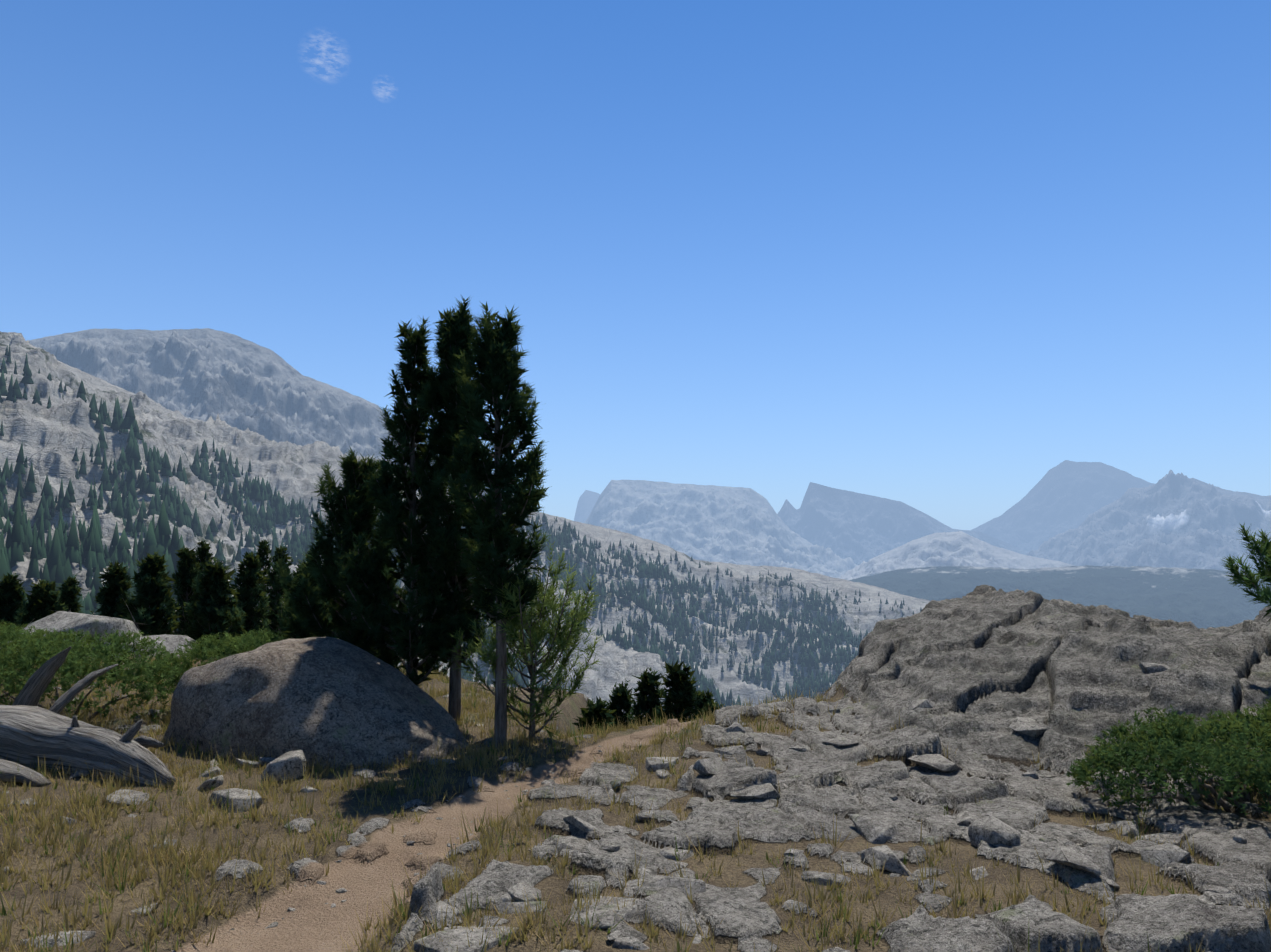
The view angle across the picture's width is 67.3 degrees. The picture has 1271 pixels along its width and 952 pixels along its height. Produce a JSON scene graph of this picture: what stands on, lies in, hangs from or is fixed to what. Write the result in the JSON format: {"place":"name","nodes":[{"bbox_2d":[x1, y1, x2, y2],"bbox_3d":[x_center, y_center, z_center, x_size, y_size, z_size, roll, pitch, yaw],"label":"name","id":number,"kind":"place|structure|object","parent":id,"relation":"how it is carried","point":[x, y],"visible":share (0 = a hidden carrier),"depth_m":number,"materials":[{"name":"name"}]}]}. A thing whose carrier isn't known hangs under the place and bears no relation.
{"place":"outdoors","nodes":[
{"label":"outdoors","id":0,"kind":"place"},
{"bbox_2d":[29,328,502,499],"bbox_3d":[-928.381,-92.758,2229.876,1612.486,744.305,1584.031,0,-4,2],"label":"mountain summit","id":1,"kind":"object","parent":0,"point":[231,380],"depth_m":2489.08,"materials":[{"name":"grey stone"}]},
{"bbox_2d":[0,332,929,726],"bbox_3d":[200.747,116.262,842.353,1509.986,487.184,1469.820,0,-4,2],"label":"hillside terrain","id":2,"kind":"structure","parent":0,"point":[56,434],"depth_m":881.07,"materials":[{"name":"stone"}]},
{"bbox_2d":[0,345,921,709],"bbox_3d":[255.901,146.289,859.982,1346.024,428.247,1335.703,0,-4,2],"label":"hillside trees","id":3,"kind":"object","parent":2,"relation":"on","point":[62,549],"visible":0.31,"depth_m":734.92,"materials":[{"name":"green plant"}]},
{"bbox_2d":[574,490,599,522],"bbox_3d":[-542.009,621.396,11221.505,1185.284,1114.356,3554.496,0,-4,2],"label":"mountain","id":4,"kind":"structure","parent":0,"point":[587,500],"depth_m":12206.61,"materials":[{"name":"grey stone"}]},
{"bbox_2d":[0,585,1270,951],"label":"terrain","id":5,"kind":"structure","parent":0,"point":[982,667],"depth_m":5.73,"materials":[{"name":"grey stone"}]},
{"bbox_2d":[0,646,175,787],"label":"dead log","id":6,"kind":"object","parent":5,"relation":"on","point":[31,731],"visible":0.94,"depth_m":6.69,"materials":[{"name":"grey wood"}]},
{"bbox_2d":[0,604,198,659],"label":"boulders","id":7,"kind":"object","parent":5,"relation":"on","point":[58,621],"visible":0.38,"depth_m":26.57,"materials":[{"name":"stone"}]},
{"bbox_2d":[19,750,554,947],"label":"rocks","id":8,"kind":"object","parent":5,"relation":"on","point":[288,763],"visible":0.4,"depth_m":6.07,"materials":[{"name":"stone"}]},
{"bbox_2d":[164,637,468,768],"bbox_3d":[-2.621,1.968,7.883,2.524,1.234,1.705,0,-4,2],"label":"boulder","id":9,"kind":"object","parent":5,"relation":"on","point":[320,696],"visible":0.67,"depth_m":7.37,"materials":[{"name":"stone"}]},
{"bbox_2d":[0,540,724,734],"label":"conifer trees","id":10,"kind":"object","parent":5,"relation":"on","point":[201,608],"visible":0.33,"depth_m":33.66,"materials":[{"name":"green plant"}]},
{"bbox_2d":[270,295,551,688],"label":"pine tree needles","id":11,"kind":"object","parent":5,"relation":"on","point":[484,347],"visible":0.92,"depth_m":8.63,"materials":[{"name":"green plant"}]},
{"bbox_2d":[288,323,536,747],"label":"tree trunks","id":12,"kind":"object","parent":5,"relation":"on","point":[500,720],"visible":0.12,"depth_m":8.69,"materials":[{"name":"brown plant"}]},
{"bbox_2d":[1,701,1246,951],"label":"rocks","id":13,"kind":"object","parent":5,"relation":"on","point":[987,829],"visible":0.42,"depth_m":5.01,"materials":[{"name":"stone"}]},
{"bbox_2d":[0,620,1270,814],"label":"juniper bush","id":14,"kind":"object","parent":5,"relation":"on","point":[1159,737],"visible":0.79,"depth_m":6.58,"materials":[{"name":"green plant"}]},
{"bbox_2d":[0,678,1270,812],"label":"shrub stems","id":15,"kind":"object","parent":5,"relation":"on","point":[1226,808],"visible":0.19,"depth_m":6.27,"materials":[{"name":"brown wood"}]},
{"bbox_2d":[449,523,1270,740],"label":"pine sapling","id":16,"kind":"object","parent":5,"relation":"on","point":[540,633],"depth_m":7.97,"materials":[{"name":"green plant"}]},
{"bbox_2d":[907,662,1169,771],"bbox_3d":[4.289,1.918,7.654,4.485,0.747,1.754,0,-4,2],"label":"outcrop rock","id":17,"kind":"object","parent":5,"relation":"on","point":[1022,725],"visible":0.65,"depth_m":7.51,"materials":[{"name":"stone"}]},
{"bbox_2d":[0,651,1270,951],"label":"dry grass","id":18,"kind":"structure","parent":0,"point":[208,863],"depth_m":5.20,"materials":[{"name":"beige plant"}]},
{"bbox_2d":[0,0,1270,530],"label":"sky","id":19,"kind":"structure","parent":0,"point":[935,258],"materials":[{"name":"blue"}]},
{"bbox_2d":[584,480,857,577],"bbox_3d":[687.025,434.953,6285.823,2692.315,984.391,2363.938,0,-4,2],"label":"mountain","id":20,"kind":"structure","parent":0,"point":[734,525],"depth_m":6848.59,"materials":[{"name":"grey stone"}]},
{"bbox_2d":[778,482,1028,564],"bbox_3d":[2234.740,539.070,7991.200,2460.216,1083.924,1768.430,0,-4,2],"label":"mountain peak","id":21,"kind":"structure","parent":0,"point":[858,528],"depth_m":8508.65,"materials":[{"name":"grey stone"}]},
{"bbox_2d":[839,531,1073,579],"bbox_3d":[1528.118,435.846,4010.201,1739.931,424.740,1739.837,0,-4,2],"label":"dome mountain","id":22,"kind":"structure","parent":0,"point":[959,548],"depth_m":4549.43,"materials":[{"name":"grey stone"}]},
{"bbox_2d":[849,565,1270,628],"bbox_3d":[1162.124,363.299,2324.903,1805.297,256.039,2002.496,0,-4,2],"label":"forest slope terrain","id":23,"kind":"structure","parent":0,"point":[1203,598],"depth_m":2830.17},
{"bbox_2d":[970,460,1154,551],"bbox_3d":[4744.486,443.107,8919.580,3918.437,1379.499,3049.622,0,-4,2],"label":"mountain peak","id":24,"kind":"structure","parent":0,"point":[1064,496],"depth_m":9745.97,"materials":[{"name":"grey stone"}]},
{"bbox_2d":[1026,470,1270,572],"bbox_3d":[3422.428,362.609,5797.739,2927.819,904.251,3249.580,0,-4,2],"label":"mountain","id":25,"kind":"structure","parent":0,"point":[1170,519],"depth_m":6003.50,"materials":[{"name":"grey stone"}]}
]}

